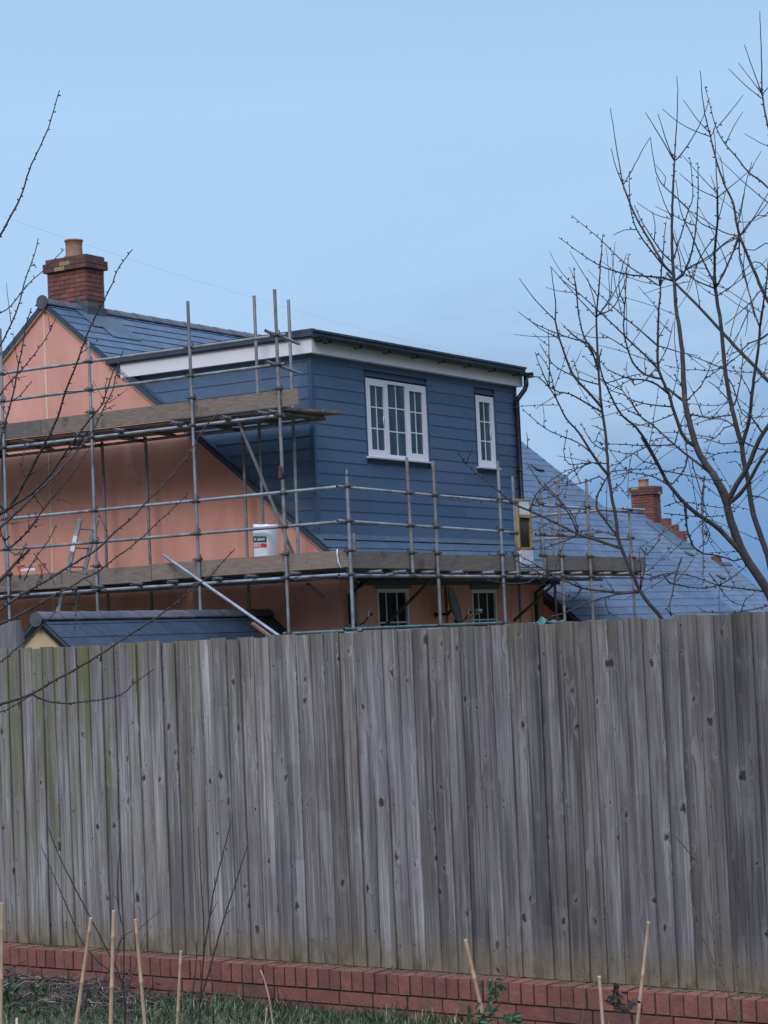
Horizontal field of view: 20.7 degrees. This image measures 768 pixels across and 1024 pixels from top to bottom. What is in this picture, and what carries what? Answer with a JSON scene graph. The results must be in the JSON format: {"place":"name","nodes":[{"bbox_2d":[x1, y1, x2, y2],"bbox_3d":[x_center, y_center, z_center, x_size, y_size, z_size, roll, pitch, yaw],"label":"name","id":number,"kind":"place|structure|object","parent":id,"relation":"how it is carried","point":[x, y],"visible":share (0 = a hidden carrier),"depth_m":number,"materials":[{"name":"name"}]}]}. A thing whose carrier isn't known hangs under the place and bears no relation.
{"place":"outdoors","nodes":[
{"label":"outdoors","id":0,"kind":"place"},
{"bbox_2d":[5,217,497,361],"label":"overhead cable","id":1,"kind":"object","parent":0,"point":[225,289],"visible":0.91,"depth_m":44.74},
{"bbox_2d":[3,975,615,1023],"bbox_3d":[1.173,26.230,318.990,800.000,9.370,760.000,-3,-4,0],"label":"ground","id":2,"kind":"structure","parent":0,"point":[64,1021],"depth_m":11.40,"materials":[{"name":"green plant"}]},
{"bbox_2d":[0,903,3,1023],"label":"bamboo cane","id":3,"kind":"object","parent":2,"relation":"on","point":[1,962],"visible":1,"depth_m":9.87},
{"bbox_2d":[0,620,24,647],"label":"fence post","id":4,"kind":"object","parent":2,"relation":"on","point":[11,634],"visible":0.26,"depth_m":13.54,"materials":[{"name":"grey wood"}]},
{"bbox_2d":[3,967,49,1023],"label":"evergreen shrub","id":5,"kind":"object","parent":2,"relation":"on","point":[16,987],"visible":0.95,"depth_m":10.80,"materials":[{"name":"green plant"}]},
{"bbox_2d":[56,518,98,611],"bbox_3d":[-5.208,2.900,32.377,2.074,5.477,0.392,-5,-4,32],"label":"ladder","id":6,"kind":"object","parent":2,"relation":"on","point":[78,528],"visible":0.23,"depth_m":32.04,"materials":[{"name":"metal"}]},
{"bbox_2d":[74,917,92,1023],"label":"bamboo cane","id":7,"kind":"object","parent":2,"relation":"on","point":[82,982],"visible":1,"depth_m":9.67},
{"bbox_2d":[41,827,160,1023],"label":"sapling","id":8,"kind":"object","parent":2,"relation":"on","point":[118,975],"visible":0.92,"depth_m":9.99,"materials":[{"name":"brown plant"}]},
{"bbox_2d":[109,910,115,1023],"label":"bamboo cane","id":9,"kind":"object","parent":2,"relation":"on","point":[111,986],"visible":1,"depth_m":9.57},
{"bbox_2d":[3,961,227,1022],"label":"dead stalks","id":10,"kind":"object","parent":2,"relation":"on","point":[60,988],"visible":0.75,"depth_m":11.88,"materials":[{"name":"plant"}]},
{"bbox_2d":[0,90,234,712],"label":"bare tree","id":11,"kind":"object","parent":2,"relation":"on","point":[43,484],"visible":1,"depth_m":9.03,"materials":[{"name":"brown plant"}]},
{"bbox_2d":[134,919,146,1023],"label":"bamboo cane","id":12,"kind":"object","parent":2,"relation":"on","point":[140,972],"visible":1,"depth_m":9.67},
{"bbox_2d":[24,609,286,648],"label":"outbuilding","id":13,"kind":"structure","parent":2,"relation":"on","point":[104,628],"depth_m":27.80,"materials":[{"name":"tile"}]},
{"bbox_2d":[176,951,181,1023],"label":"bamboo cane","id":14,"kind":"object","parent":2,"relation":"on","point":[179,988],"visible":1,"depth_m":10.17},
{"bbox_2d":[191,821,247,1023],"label":"sapling","id":15,"kind":"object","parent":2,"relation":"on","point":[204,986],"visible":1,"depth_m":9.88,"materials":[{"name":"brown plant"}]},
{"bbox_2d":[260,970,273,1023],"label":"dry stalk","id":16,"kind":"object","parent":2,"relation":"on","point":[269,1002],"visible":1,"depth_m":10.65,"materials":[{"name":"beige plant"}]},
{"bbox_2d":[0,238,565,631],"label":"rendered house","id":17,"kind":"structure","parent":2,"relation":"on","point":[421,409],"depth_m":32.95,"materials":[{"name":"orange concrete"}]},
{"bbox_2d":[355,610,373,626],"bbox_3d":[-0.300,1.564,30.904,0.301,0.247,0.120,-3,-4,11],"label":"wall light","id":18,"kind":"object","parent":17,"relation":"attached to","point":[369,614],"visible":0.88,"depth_m":30.86,"materials":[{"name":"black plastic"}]},
{"bbox_2d":[375,585,411,629],"bbox_3d":[0.131,1.518,31.896,0.112,0.930,0.990,-5,-4,32],"label":"window","id":19,"kind":"structure","parent":17,"relation":"in","point":[391,598],"depth_m":31.95,"materials":[{"name":"white plastic"}]},
{"bbox_2d":[365,378,431,463],"bbox_3d":[0.222,-1.423,33.101,0.135,1.245,1.880,-5,-4,32],"label":"window","id":20,"kind":"structure","parent":17,"relation":"in","point":[396,412],"depth_m":33.11,"materials":[{"name":"white plastic"}]},
{"bbox_2d":[434,587,482,622],"bbox_3d":[1.154,1.448,32.739,0.523,0.587,0.682,-1,-4,-28],"label":"satellite dish","id":21,"kind":"object","parent":17,"relation":"attached to","point":[454,606],"visible":0.98,"depth_m":32.76,"materials":[{"name":"black plastic"}]},
{"bbox_2d":[454,608,472,622],"bbox_3d":[1.261,1.650,33.375,0.301,0.247,0.120,-3,-4,11],"label":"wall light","id":22,"kind":"object","parent":17,"relation":"attached to","point":[468,612],"visible":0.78,"depth_m":33.33,"materials":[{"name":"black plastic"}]},
{"bbox_2d":[470,585,498,626],"bbox_3d":[1.623,1.607,34.267,0.112,0.910,0.910,-5,-4,32],"label":"window","id":23,"kind":"structure","parent":17,"relation":"in","point":[484,597],"depth_m":34.35,"materials":[{"name":"white plastic"}]},
{"bbox_2d":[475,395,501,469],"bbox_3d":[1.720,-1.339,35.480,0.135,1.235,0.700,-5,-4,32],"label":"window","id":24,"kind":"structure","parent":17,"relation":"in","point":[484,404],"depth_m":35.52,"materials":[{"name":"white plastic"}]},
{"bbox_2d":[268,986,297,1023],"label":"weed","id":25,"kind":"object","parent":2,"relation":"on","point":[279,1005],"visible":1,"depth_m":10.58,"materials":[{"name":"plant"}]},
{"bbox_2d":[0,289,650,634],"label":"scaffolding","id":26,"kind":"object","parent":2,"relation":"on","point":[350,563],"visible":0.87,"depth_m":31.01,"materials":[{"name":"metal"}]},
{"bbox_2d":[16,565,24,576],"bbox_3d":[-5.557,0.902,32.201,0.090,0.182,0.108,-5,-4,32],"label":"clamp","id":27,"kind":"object","parent":26,"relation":"attached to","point":[19,570],"visible":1,"depth_m":32.18,"materials":[{"name":"orange plastic"}]},
{"bbox_2d":[20,566,37,571],"bbox_3d":[-5.431,0.872,32.158,0.340,0.067,0.072,-5,-4,32],"label":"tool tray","id":28,"kind":"object","parent":26,"relation":"on","point":[26,569],"visible":0.93,"depth_m":32.11,"materials":[{"name":"white plastic"}]},
{"bbox_2d":[38,563,45,577],"bbox_3d":[-5.194,0.888,31.972,0.090,0.212,0.108,-5,-4,32],"label":"clamp","id":29,"kind":"object","parent":26,"relation":"attached to","point":[40,568],"visible":0.76,"depth_m":31.95,"materials":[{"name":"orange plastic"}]},
{"bbox_2d":[253,524,277,556],"bbox_3d":[-1.692,0.515,30.086,0.356,0.679,0.340,0,-2,32],"label":"plastic bucket","id":30,"kind":"object","parent":26,"relation":"on","point":[265,542],"visible":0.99,"depth_m":29.96,"materials":[{"name":"white plastic"}]},
{"bbox_2d":[515,499,533,563],"bbox_3d":[2.279,0.317,34.203,0.060,1.052,0.452,-5,-4,32],"label":"guard","id":31,"kind":"object","parent":26,"relation":"attached to","point":[524,529],"visible":0.94,"depth_m":34.19,"materials":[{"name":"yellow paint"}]},
{"bbox_2d":[528,616,563,623],"bbox_3d":[2.555,1.752,33.492,0.244,0.194,1.245,-5,-4,32],"label":"plastic sheet","id":32,"kind":"object","parent":26,"relation":"on","point":[542,620],"visible":0.39,"depth_m":33.37,"materials":[{"name":"teal plastic"}]},
{"bbox_2d":[3,942,767,1023],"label":"brick wall","id":33,"kind":"structure","parent":2,"relation":"on","point":[541,1001],"depth_m":11.10,"materials":[{"name":"red brick"}]},
{"bbox_2d":[0,611,767,993],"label":"wooden fence","id":34,"kind":"object","parent":33,"relation":"on","point":[518,799],"visible":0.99,"depth_m":11.20,"materials":[{"name":"wood"}]},
{"bbox_2d":[464,939,486,1023],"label":"bamboo cane","id":35,"kind":"object","parent":2,"relation":"on","point":[478,995],"visible":0.98,"depth_m":9.37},
{"bbox_2d":[467,968,506,1023],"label":"evergreen shrub","id":36,"kind":"object","parent":2,"relation":"on","point":[481,1017],"visible":1,"depth_m":9.29,"materials":[{"name":"green plant"}]},
{"bbox_2d":[498,1013,522,1023],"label":"evergreen shrub","id":37,"kind":"object","parent":2,"relation":"on","point":[516,1018],"visible":1,"depth_m":9.29,"materials":[{"name":"green plant"}]},
{"bbox_2d":[428,233,670,618],"bbox_3d":[1.080,0.677,14.168,1.734,4.975,0.664,-4,-4,20],"label":"bare tree","id":38,"kind":"object","parent":2,"relation":"on","point":[616,531],"visible":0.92,"depth_m":14.24,"materials":[{"name":"brown plant"}]},
{"bbox_2d":[582,970,584,1023],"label":"dry stalk","id":39,"kind":"object","parent":2,"relation":"on","point":[584,999],"visible":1,"depth_m":9.60,"materials":[{"name":"brown plant"}]},
{"bbox_2d":[597,976,604,1023],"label":"bamboo cane","id":40,"kind":"object","parent":2,"relation":"on","point":[601,1000],"visible":1,"depth_m":9.17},
{"bbox_2d":[604,982,640,1023],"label":"dead plant","id":41,"kind":"object","parent":2,"relation":"on","point":[618,1004],"visible":1,"depth_m":9.19,"materials":[{"name":"brown plant"}]},
{"bbox_2d":[521,441,735,623],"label":"roof","id":42,"kind":"structure","parent":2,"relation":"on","point":[685,601],"depth_m":40.67,"materials":[{"name":"grey tile"}]},
{"bbox_2d":[636,921,650,1023],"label":"bamboo cane","id":43,"kind":"object","parent":2,"relation":"on","point":[643,972],"visible":1,"depth_m":9.27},
{"bbox_2d":[559,76,767,615],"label":"bare tree","id":44,"kind":"object","parent":2,"relation":"on","point":[728,500],"visible":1,"depth_m":13.05,"materials":[{"name":"brown plant"}]},
{"bbox_2d":[605,479,767,611],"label":"terraced house","id":45,"kind":"structure","parent":2,"relation":"on","point":[647,524],"depth_m":56.96,"materials":[{"name":"tile"}]},
{"bbox_2d":[647,128,767,568],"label":"bare tree","id":46,"kind":"object","parent":2,"relation":"on","point":[741,442],"visible":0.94,"depth_m":15.42,"materials":[{"name":"brown plant"}]},
{"bbox_2d":[672,830,748,1023],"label":"sapling","id":47,"kind":"object","parent":2,"relation":"on","point":[723,983],"visible":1,"depth_m":8.97,"materials":[{"name":"brown plant"}]},
{"bbox_2d":[663,22,767,382],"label":"bare tree","id":48,"kind":"object","parent":2,"relation":"on","point":[749,361],"visible":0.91,"depth_m":16.66,"materials":[{"name":"brown plant"}]},
{"bbox_2d":[710,556,766,599],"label":"terraced house","id":49,"kind":"structure","parent":2,"relation":"on","point":[733,570],"depth_m":74.83,"materials":[{"name":"stone"}]},
{"bbox_2d":[0,0,767,589],"label":"sky","id":50,"kind":"structure","parent":0,"point":[393,169],"materials":[{"name":"blue"}]}
]}

